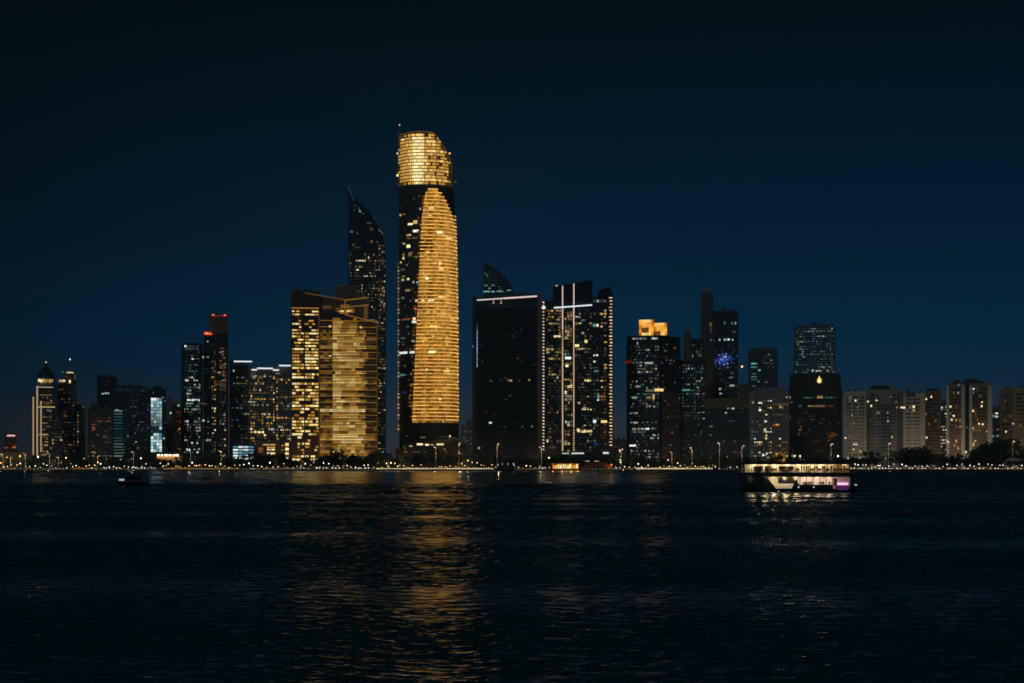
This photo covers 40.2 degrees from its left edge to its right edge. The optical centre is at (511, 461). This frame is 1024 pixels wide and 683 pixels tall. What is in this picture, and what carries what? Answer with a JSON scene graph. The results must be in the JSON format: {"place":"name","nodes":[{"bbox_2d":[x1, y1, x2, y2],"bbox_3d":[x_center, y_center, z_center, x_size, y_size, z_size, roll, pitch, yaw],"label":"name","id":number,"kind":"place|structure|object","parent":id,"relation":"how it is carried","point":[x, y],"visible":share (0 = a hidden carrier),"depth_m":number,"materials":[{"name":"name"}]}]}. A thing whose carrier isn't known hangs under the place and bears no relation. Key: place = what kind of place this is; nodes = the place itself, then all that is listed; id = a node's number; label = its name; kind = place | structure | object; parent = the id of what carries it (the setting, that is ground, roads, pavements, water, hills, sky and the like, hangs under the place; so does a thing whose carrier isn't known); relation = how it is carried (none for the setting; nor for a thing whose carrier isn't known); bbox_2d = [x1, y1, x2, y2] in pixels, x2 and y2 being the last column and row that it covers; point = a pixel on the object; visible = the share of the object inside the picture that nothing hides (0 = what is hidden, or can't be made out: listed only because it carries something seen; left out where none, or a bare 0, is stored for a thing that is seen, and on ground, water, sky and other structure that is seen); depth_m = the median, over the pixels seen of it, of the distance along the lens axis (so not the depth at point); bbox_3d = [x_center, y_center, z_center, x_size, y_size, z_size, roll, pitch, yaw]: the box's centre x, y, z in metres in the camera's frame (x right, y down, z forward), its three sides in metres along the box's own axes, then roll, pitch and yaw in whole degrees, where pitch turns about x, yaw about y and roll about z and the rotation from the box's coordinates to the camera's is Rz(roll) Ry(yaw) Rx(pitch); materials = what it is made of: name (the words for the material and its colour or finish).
{"place":"outdoors","nodes":[
{"label":"outdoors","id":0,"kind":"place"},
{"bbox_2d":[27,465,993,468],"bbox_3d":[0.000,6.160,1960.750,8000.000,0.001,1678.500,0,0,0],"label":"ground","id":1,"kind":"structure","parent":0,"point":[369,468],"depth_m":1326.88,"materials":[{"name":"soil"}]},
{"bbox_2d":[4,430,16,452],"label":"office block","id":2,"kind":"structure","parent":1,"relation":"on","point":[10,442],"depth_m":1520.00,"materials":[{"name":"brown concrete"}]},
{"bbox_2d":[0,448,26,468],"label":"building","id":3,"kind":"structure","parent":1,"relation":"on","point":[15,455],"depth_m":1252.29,"materials":[{"name":"brown concrete"}]},
{"bbox_2d":[32,363,61,467],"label":"domed tower","id":4,"kind":"structure","parent":1,"relation":"on","point":[46,428],"depth_m":1399.19,"materials":[{"name":"grey concrete"}]},
{"bbox_2d":[58,359,84,467],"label":"domed tower","id":5,"kind":"structure","parent":1,"relation":"on","point":[73,426],"depth_m":1431.24,"materials":[{"name":"brown concrete"}]},
{"bbox_2d":[88,404,112,467],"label":"office block","id":6,"kind":"structure","parent":1,"relation":"on","point":[100,431],"depth_m":1329.86,"materials":[{"name":"grey glass"}]},
{"bbox_2d":[97,374,116,407],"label":"tower block","id":7,"kind":"structure","parent":1,"relation":"on","point":[105,384],"depth_m":1559.55,"materials":[{"name":"black glass"}]},
{"bbox_2d":[112,384,149,467],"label":"office block","id":8,"kind":"structure","parent":1,"relation":"on","point":[131,417],"depth_m":1400.13,"materials":[{"name":"black glass"}]},
{"bbox_2d":[150,385,165,467],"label":"media tower","id":9,"kind":"structure","parent":1,"relation":"on","point":[157,419],"depth_m":1358.96,"materials":[{"name":"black glass"}]},
{"bbox_2d":[166,397,172,454],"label":"tower block","id":10,"kind":"structure","parent":1,"relation":"on","point":[169,424],"depth_m":1480.12,"materials":[{"name":"grey concrete"}]},
{"bbox_2d":[156,452,182,467],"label":"pavilion","id":11,"kind":"structure","parent":1,"relation":"on","point":[161,456],"depth_m":1216.06,"materials":[{"name":"grey concrete"}]},
{"bbox_2d":[173,398,180,454],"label":"tower block","id":12,"kind":"structure","parent":1,"relation":"on","point":[176,427],"depth_m":1399.89,"materials":[{"name":"grey concrete"}]},
{"bbox_2d":[181,343,206,467],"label":"dark tower","id":13,"kind":"structure","parent":1,"relation":"on","point":[192,403],"depth_m":1419.33,"materials":[{"name":"black glass"}]},
{"bbox_2d":[184,346,200,455],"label":"window","id":14,"kind":"structure","parent":13,"relation":"in","point":[187,346],"depth_m":1418.74,"materials":[{"name":"black glass"}]},
{"bbox_2d":[188,455,202,467],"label":"leafy tree","id":15,"kind":"object","parent":1,"relation":"on","point":[199,461],"visible":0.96,"depth_m":1168.91,"materials":[{"name":"green plant"}]},
{"bbox_2d":[200,453,211,467],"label":"leafy tree","id":16,"kind":"object","parent":1,"relation":"on","point":[205,458],"visible":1,"depth_m":1171.43,"materials":[{"name":"green plant"}]},
{"bbox_2d":[204,314,227,467],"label":"dark tower","id":17,"kind":"structure","parent":1,"relation":"on","point":[216,388],"depth_m":1440.28,"materials":[{"name":"black glass"}]},
{"bbox_2d":[205,341,225,451],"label":"window","id":18,"kind":"structure","parent":17,"relation":"in","point":[207,341],"depth_m":1440.74,"materials":[{"name":"glass"}]},
{"bbox_2d":[216,456,228,467],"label":"leafy tree","id":19,"kind":"object","parent":1,"relation":"on","point":[224,460],"visible":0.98,"depth_m":1172.63,"materials":[{"name":"green plant"}]},
{"bbox_2d":[231,457,246,467],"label":"leafy tree","id":20,"kind":"object","parent":1,"relation":"on","point":[237,462],"visible":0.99,"depth_m":1168.14,"materials":[{"name":"green plant"}]},
{"bbox_2d":[231,440,254,468],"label":"showroom","id":21,"kind":"structure","parent":1,"relation":"on","point":[238,449],"depth_m":1300.00,"materials":[{"name":"blue glass"}]},
{"bbox_2d":[246,452,258,467],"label":"leafy tree","id":22,"kind":"object","parent":1,"relation":"on","point":[250,461],"visible":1,"depth_m":1178.86,"materials":[{"name":"green plant"}]},
{"bbox_2d":[253,453,266,468],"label":"leafy tree","id":23,"kind":"object","parent":1,"relation":"on","point":[262,460],"visible":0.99,"depth_m":1179.98,"materials":[{"name":"green plant"}]},
{"bbox_2d":[230,359,290,467],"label":"office complex","id":24,"kind":"structure","parent":1,"relation":"on","point":[260,404],"depth_m":1468.56,"materials":[{"name":"black glass"}]},
{"bbox_2d":[231,371,290,444],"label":"window","id":25,"kind":"structure","parent":24,"relation":"in","point":[233,371],"depth_m":1469.15,"materials":[{"name":"yellow glass"}]},
{"bbox_2d":[263,453,273,467],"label":"leafy tree","id":26,"kind":"object","parent":1,"relation":"on","point":[269,462],"visible":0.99,"depth_m":1183.09,"materials":[{"name":"green plant"}]},
{"bbox_2d":[256,437,290,468],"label":"building","id":27,"kind":"structure","parent":1,"relation":"on","point":[265,446],"depth_m":1310.22,"materials":[{"name":"brown concrete"}]},
{"bbox_2d":[276,453,289,467],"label":"leafy tree","id":28,"kind":"object","parent":1,"relation":"on","point":[282,457],"visible":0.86,"depth_m":1184.72,"materials":[{"name":"green plant"}]},
{"bbox_2d":[303,456,318,468],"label":"leafy tree","id":29,"kind":"object","parent":1,"relation":"on","point":[306,460],"visible":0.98,"depth_m":1175.53,"materials":[{"name":"green plant"}]},
{"bbox_2d":[318,453,335,468],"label":"leafy tree","id":30,"kind":"object","parent":1,"relation":"on","point":[326,458],"visible":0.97,"depth_m":1181.98,"materials":[{"name":"green plant"}]},
{"bbox_2d":[291,285,377,468],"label":"office block","id":31,"kind":"structure","parent":1,"relation":"on","point":[334,373],"depth_m":1309.71,"materials":[{"name":"brown glass"}]},
{"bbox_2d":[292,310,375,459],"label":"window","id":32,"kind":"structure","parent":31,"relation":"in","point":[341,311],"depth_m":1308.61,"materials":[{"name":"gold metal"}]},
{"bbox_2d":[328,448,344,467],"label":"leafy tree","id":33,"kind":"object","parent":1,"relation":"on","point":[335,457],"visible":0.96,"depth_m":1185.13,"materials":[{"name":"green plant"}]},
{"bbox_2d":[342,453,361,468],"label":"leafy tree","id":34,"kind":"object","parent":1,"relation":"on","point":[351,458],"visible":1,"depth_m":1167.74,"materials":[{"name":"green plant"}]},
{"bbox_2d":[348,186,385,466],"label":"curved tower","id":35,"kind":"structure","parent":1,"relation":"on","point":[366,260],"depth_m":1750.70,"materials":[{"name":"black glass"}]},
{"bbox_2d":[348,186,384,454],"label":"window","id":36,"kind":"structure","parent":35,"relation":"in","point":[348,186],"depth_m":1751.49,"materials":[{"name":"glass"}]},
{"bbox_2d":[368,450,385,467],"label":"leafy tree","id":37,"kind":"object","parent":1,"relation":"on","point":[376,460],"visible":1,"depth_m":1167.88,"materials":[{"name":"green plant"}]},
{"bbox_2d":[411,451,429,467],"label":"leafy tree","id":38,"kind":"object","parent":1,"relation":"on","point":[417,462],"visible":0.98,"depth_m":1172.93,"materials":[{"name":"green plant"}]},
{"bbox_2d":[413,448,439,467],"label":"leafy tree","id":39,"kind":"object","parent":1,"relation":"on","point":[430,452],"visible":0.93,"depth_m":1181.82,"materials":[{"name":"green plant"}]},
{"bbox_2d":[396,124,465,467],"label":"round tower","id":40,"kind":"structure","parent":1,"relation":"on","point":[428,387],"depth_m":1401.23,"materials":[{"name":"brown glass"}]},
{"bbox_2d":[412,190,457,422],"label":"window","id":41,"kind":"structure","parent":40,"relation":"in","point":[427,201],"depth_m":1400.85,"materials":[{"name":"gold metal"}]},
{"bbox_2d":[443,453,455,467],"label":"leafy tree","id":42,"kind":"object","parent":1,"relation":"on","point":[449,463],"visible":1,"depth_m":1174.03,"materials":[{"name":"green plant"}]},
{"bbox_2d":[461,419,471,466],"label":"tower block","id":43,"kind":"structure","parent":1,"relation":"on","point":[466,434],"depth_m":1720.00,"materials":[{"name":"grey concrete"}]},
{"bbox_2d":[476,455,493,467],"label":"leafy tree","id":44,"kind":"object","parent":1,"relation":"on","point":[484,461],"visible":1,"depth_m":1170.51,"materials":[{"name":"green plant"}]},
{"bbox_2d":[483,263,513,298],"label":"sail tower","id":45,"kind":"structure","parent":1,"relation":"on","point":[496,284],"depth_m":1639.91,"materials":[{"name":"blue glass"}]},
{"bbox_2d":[472,293,540,467],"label":"black tower","id":46,"kind":"structure","parent":1,"relation":"on","point":[506,373],"depth_m":1359.93,"materials":[{"name":"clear glass"}]},
{"bbox_2d":[512,454,524,466],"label":"leafy tree","id":47,"kind":"object","parent":1,"relation":"on","point":[516,459],"visible":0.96,"depth_m":1168.17,"materials":[{"name":"green plant"}]},
{"bbox_2d":[525,453,537,468],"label":"leafy tree","id":48,"kind":"object","parent":1,"relation":"on","point":[531,460],"visible":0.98,"depth_m":1170.77,"materials":[{"name":"green plant"}]},
{"bbox_2d":[541,280,612,467],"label":"strip tower","id":49,"kind":"structure","parent":1,"relation":"on","point":[577,367],"depth_m":1329.82,"materials":[{"name":"black glass"}]},
{"bbox_2d":[546,285,606,451],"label":"window","id":50,"kind":"structure","parent":49,"relation":"in","point":[556,285],"depth_m":1330.02,"materials":[{"name":"glass"}]},
{"bbox_2d":[613,437,626,466],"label":"tower block","id":51,"kind":"structure","parent":1,"relation":"on","point":[619,449],"depth_m":1799.95,"materials":[{"name":"brown concrete"}]},
{"bbox_2d":[625,320,680,467],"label":"lantern tower","id":52,"kind":"structure","parent":1,"relation":"on","point":[653,386],"depth_m":1391.79,"materials":[{"name":"black glass"}]},
{"bbox_2d":[630,346,658,457],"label":"window","id":53,"kind":"structure","parent":52,"relation":"in","point":[635,346],"depth_m":1390.96,"materials":[{"name":"glass"}]},
{"bbox_2d":[683,330,691,359],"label":"tower block","id":54,"kind":"structure","parent":1,"relation":"on","point":[687,336],"depth_m":1560.03,"materials":[{"name":"grey concrete"}]},
{"bbox_2d":[681,339,705,467],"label":"tower block","id":55,"kind":"structure","parent":1,"relation":"on","point":[693,411],"depth_m":1419.99,"materials":[{"name":"black glass"}]},
{"bbox_2d":[682,365,704,455],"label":"window","id":56,"kind":"structure","parent":55,"relation":"in","point":[687,365],"depth_m":1419.78,"materials":[{"name":"black glass"}]},
{"bbox_2d":[701,289,737,398],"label":"antenna tower","id":57,"kind":"structure","parent":1,"relation":"on","point":[719,333],"depth_m":1499.92,"materials":[{"name":"black glass"}]},
{"bbox_2d":[714,453,727,468],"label":"leafy tree","id":58,"kind":"object","parent":1,"relation":"on","point":[723,461],"visible":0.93,"depth_m":1175.88,"materials":[{"name":"green plant"}]},
{"bbox_2d":[704,398,748,468],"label":"slab building","id":59,"kind":"structure","parent":1,"relation":"on","point":[727,424],"depth_m":1299.57,"materials":[{"name":"black glass"}]},
{"bbox_2d":[726,452,735,468],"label":"leafy tree","id":60,"kind":"object","parent":1,"relation":"on","point":[730,459],"visible":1,"depth_m":1180.59,"materials":[{"name":"green plant"}]},
{"bbox_2d":[739,366,747,397],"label":"crane light mast","id":61,"kind":"object","parent":1,"relation":"on","point":[743,390],"visible":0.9,"depth_m":1481.80,"materials":[{"name":"grey metal"}]},
{"bbox_2d":[748,346,777,397],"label":"tower block","id":62,"kind":"structure","parent":1,"relation":"on","point":[762,366],"depth_m":1520.05,"materials":[{"name":"grey concrete"}]},
{"bbox_2d":[749,387,788,461],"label":"apartment block","id":63,"kind":"structure","parent":1,"relation":"on","point":[768,419],"depth_m":1270.07,"materials":[{"name":"grey concrete"}]},
{"bbox_2d":[754,397,771,456],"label":"window","id":64,"kind":"structure","parent":63,"relation":"in","point":[754,397],"depth_m":1271.13,"materials":[{"name":"black glass"}]},
{"bbox_2d":[752,397,787,456],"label":"window","id":65,"kind":"structure","parent":63,"relation":"in","point":[766,397],"depth_m":1269.89,"materials":[{"name":"glass"}]},
{"bbox_2d":[794,322,834,373],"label":"glass tower","id":66,"kind":"structure","parent":1,"relation":"on","point":[814,347],"depth_m":1780.02,"materials":[{"name":"grey glass"}]},
{"bbox_2d":[795,328,833,372],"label":"window","id":67,"kind":"structure","parent":66,"relation":"in","point":[798,328],"depth_m":1779.50,"materials":[{"name":"black glass"}]},
{"bbox_2d":[788,374,841,461],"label":"office block","id":68,"kind":"structure","parent":1,"relation":"on","point":[815,414],"depth_m":1339.70,"materials":[{"name":"brown glass"}]},
{"bbox_2d":[843,388,866,468],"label":"apartment block","id":69,"kind":"structure","parent":1,"relation":"on","point":[855,422],"depth_m":1261.88,"materials":[{"name":"grey concrete"}]},
{"bbox_2d":[855,457,867,467],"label":"leafy tree","id":70,"kind":"object","parent":1,"relation":"on","point":[862,462],"visible":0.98,"depth_m":1172.06,"materials":[{"name":"green plant"}]},
{"bbox_2d":[866,384,903,468],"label":"apartment block","id":71,"kind":"structure","parent":1,"relation":"on","point":[884,417],"depth_m":1267.38,"materials":[{"name":"grey concrete"}]},
{"bbox_2d":[868,395,873,457],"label":"window","id":72,"kind":"structure","parent":71,"relation":"in","point":[870,395],"depth_m":1271.13,"materials":[{"name":"glass"}]},
{"bbox_2d":[891,394,895,457],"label":"window","id":73,"kind":"structure","parent":71,"relation":"in","point":[891,394],"depth_m":1266.18,"materials":[{"name":"glass"}]},
{"bbox_2d":[886,447,911,468],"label":"leafy tree","id":74,"kind":"object","parent":1,"relation":"on","point":[900,453],"visible":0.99,"depth_m":1170.54,"materials":[{"name":"green plant"}]},
{"bbox_2d":[903,385,925,468],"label":"apartment block","id":75,"kind":"structure","parent":1,"relation":"on","point":[914,418],"depth_m":1257.84,"materials":[{"name":"grey concrete"}]},
{"bbox_2d":[913,398,919,455],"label":"window","id":76,"kind":"structure","parent":75,"relation":"in","point":[913,398],"depth_m":1257.25,"materials":[{"name":"black glass"}]},
{"bbox_2d":[908,446,931,468],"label":"leafy tree","id":77,"kind":"object","parent":1,"relation":"on","point":[922,454],"visible":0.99,"depth_m":1168.00,"materials":[{"name":"green plant"}]},
{"bbox_2d":[923,449,937,468],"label":"leafy tree","id":78,"kind":"object","parent":1,"relation":"on","point":[934,460],"visible":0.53,"depth_m":1181.36,"materials":[{"name":"green plant"}]},
{"bbox_2d":[941,397,945,467],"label":"apartment block","id":79,"kind":"structure","parent":1,"relation":"on","point":[943,427],"depth_m":1419.58,"materials":[{"name":"grey concrete"}]},
{"bbox_2d":[943,454,960,467],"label":"leafy tree","id":80,"kind":"object","parent":1,"relation":"on","point":[952,461],"visible":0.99,"depth_m":1169.06,"materials":[{"name":"green plant"}]},
{"bbox_2d":[946,375,992,468],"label":"apartment block","id":81,"kind":"structure","parent":1,"relation":"on","point":[969,414],"depth_m":1249.80,"materials":[{"name":"concrete"}]},
{"bbox_2d":[950,388,960,458],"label":"window","id":82,"kind":"structure","parent":81,"relation":"in","point":[958,388],"depth_m":1253.26,"materials":[{"name":"glass"}]},
{"bbox_2d":[973,388,986,448],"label":"window","id":83,"kind":"structure","parent":81,"relation":"in","point":[979,388],"depth_m":1246.85,"materials":[{"name":"glass"}]},
{"bbox_2d":[965,448,981,467],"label":"leafy tree","id":84,"kind":"object","parent":1,"relation":"on","point":[971,462],"visible":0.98,"depth_m":1173.27,"materials":[{"name":"green plant"}]},
{"bbox_2d":[976,444,991,468],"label":"leafy tree","id":85,"kind":"object","parent":1,"relation":"on","point":[980,448],"visible":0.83,"depth_m":1169.77,"materials":[{"name":"green plant"}]},
{"bbox_2d":[970,443,1002,468],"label":"leafy tree","id":86,"kind":"object","parent":1,"relation":"on","point":[988,458],"visible":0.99,"depth_m":1166.30,"materials":[{"name":"green plant"}]},
{"bbox_2d":[981,439,1006,468],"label":"leafy tree","id":87,"kind":"object","parent":1,"relation":"on","point":[992,445],"visible":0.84,"depth_m":1168.45,"materials":[{"name":"green plant"}]},
{"bbox_2d":[992,403,999,467],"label":"apartment block","id":88,"kind":"structure","parent":1,"relation":"on","point":[995,422],"depth_m":1399.92,"materials":[{"name":"grey concrete"}]},
{"bbox_2d":[989,436,1014,467],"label":"leafy tree","id":89,"kind":"object","parent":1,"relation":"on","point":[1009,445],"visible":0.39,"depth_m":1179.38,"materials":[{"name":"green plant"}]},
{"bbox_2d":[1001,438,1020,467],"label":"leafy tree","id":90,"kind":"object","parent":1,"relation":"on","point":[1005,443],"visible":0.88,"depth_m":1169.71,"materials":[{"name":"green plant"}]},
{"bbox_2d":[999,385,1023,467],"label":"apartment block","id":91,"kind":"structure","parent":1,"relation":"on","point":[1011,411],"depth_m":1264.50,"materials":[{"name":"concrete"}]},
{"bbox_2d":[1003,395,1011,439],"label":"window","id":92,"kind":"structure","parent":91,"relation":"in","point":[1003,395],"depth_m":1265.56,"materials":[{"name":"black glass"}]},
{"bbox_2d":[1016,393,1023,446],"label":"window","id":93,"kind":"structure","parent":91,"relation":"in","point":[1016,393],"depth_m":1262.78,"materials":[{"name":"glass"}]},
{"bbox_2d":[1002,444,1023,467],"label":"leafy tree","id":94,"kind":"object","parent":1,"relation":"on","point":[1017,453],"visible":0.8,"depth_m":1167.60,"materials":[{"name":"green plant"}]},
{"bbox_2d":[0,469,1023,682],"bbox_3d":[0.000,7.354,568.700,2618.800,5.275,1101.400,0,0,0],"label":"water","id":95,"kind":"structure","parent":0,"point":[720,576],"depth_m":87.78,"materials":[{"name":"black liquid"}]},
{"bbox_2d":[0,0,1023,464],"label":"sky","id":96,"kind":"structure","parent":0,"point":[856,167],"materials":[{"name":"blue"}]},
{"bbox_2d":[925,388,941,468],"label":"apartment block","id":97,"kind":"structure","parent":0,"point":[933,409],"depth_m":1265.69,"materials":[{"name":"brown concrete"}]},
{"bbox_2d":[928,396,938,451],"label":"window","id":98,"kind":"structure","parent":97,"relation":"in","point":[928,396],"depth_m":1265.87,"materials":[{"name":"black glass"}]},
{"bbox_3d":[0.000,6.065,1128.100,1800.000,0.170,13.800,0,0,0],"label":"pavement","id":99,"kind":"structure","parent":0,"visible":0},
{"bbox_2d":[551,463,579,468],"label":"cafe","id":100,"kind":"structure","parent":99,"relation":"on","point":[565,465],"depth_m":1129.71,"materials":[{"name":"gold metal"}]},
{"bbox_2d":[581,461,611,468],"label":"event tent","id":101,"kind":"object","parent":99,"relation":"on","point":[596,465],"visible":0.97,"depth_m":1130.02,"materials":[{"name":"brown fabric"}]},
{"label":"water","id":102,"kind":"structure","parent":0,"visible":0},
{"bbox_2d":[116,473,149,485],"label":"motor boat","id":103,"kind":"object","parent":102,"relation":"on","point":[134,479],"visible":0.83,"depth_m":414.38,"materials":[{"name":"metal"}]},
{"bbox_2d":[0,468,1023,470],"bbox_3d":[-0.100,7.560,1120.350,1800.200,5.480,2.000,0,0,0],"label":"seawall","id":104,"kind":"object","parent":102,"relation":"in","point":[299,469],"visible":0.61,"depth_m":1119.60,"materials":[{"name":"concrete"}]},
{"bbox_2d":[737,458,858,493],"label":"ferry","id":105,"kind":"object","parent":102,"relation":"on","point":[781,477],"visible":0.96,"depth_m":320.15,"materials":[{"name":"metal"}]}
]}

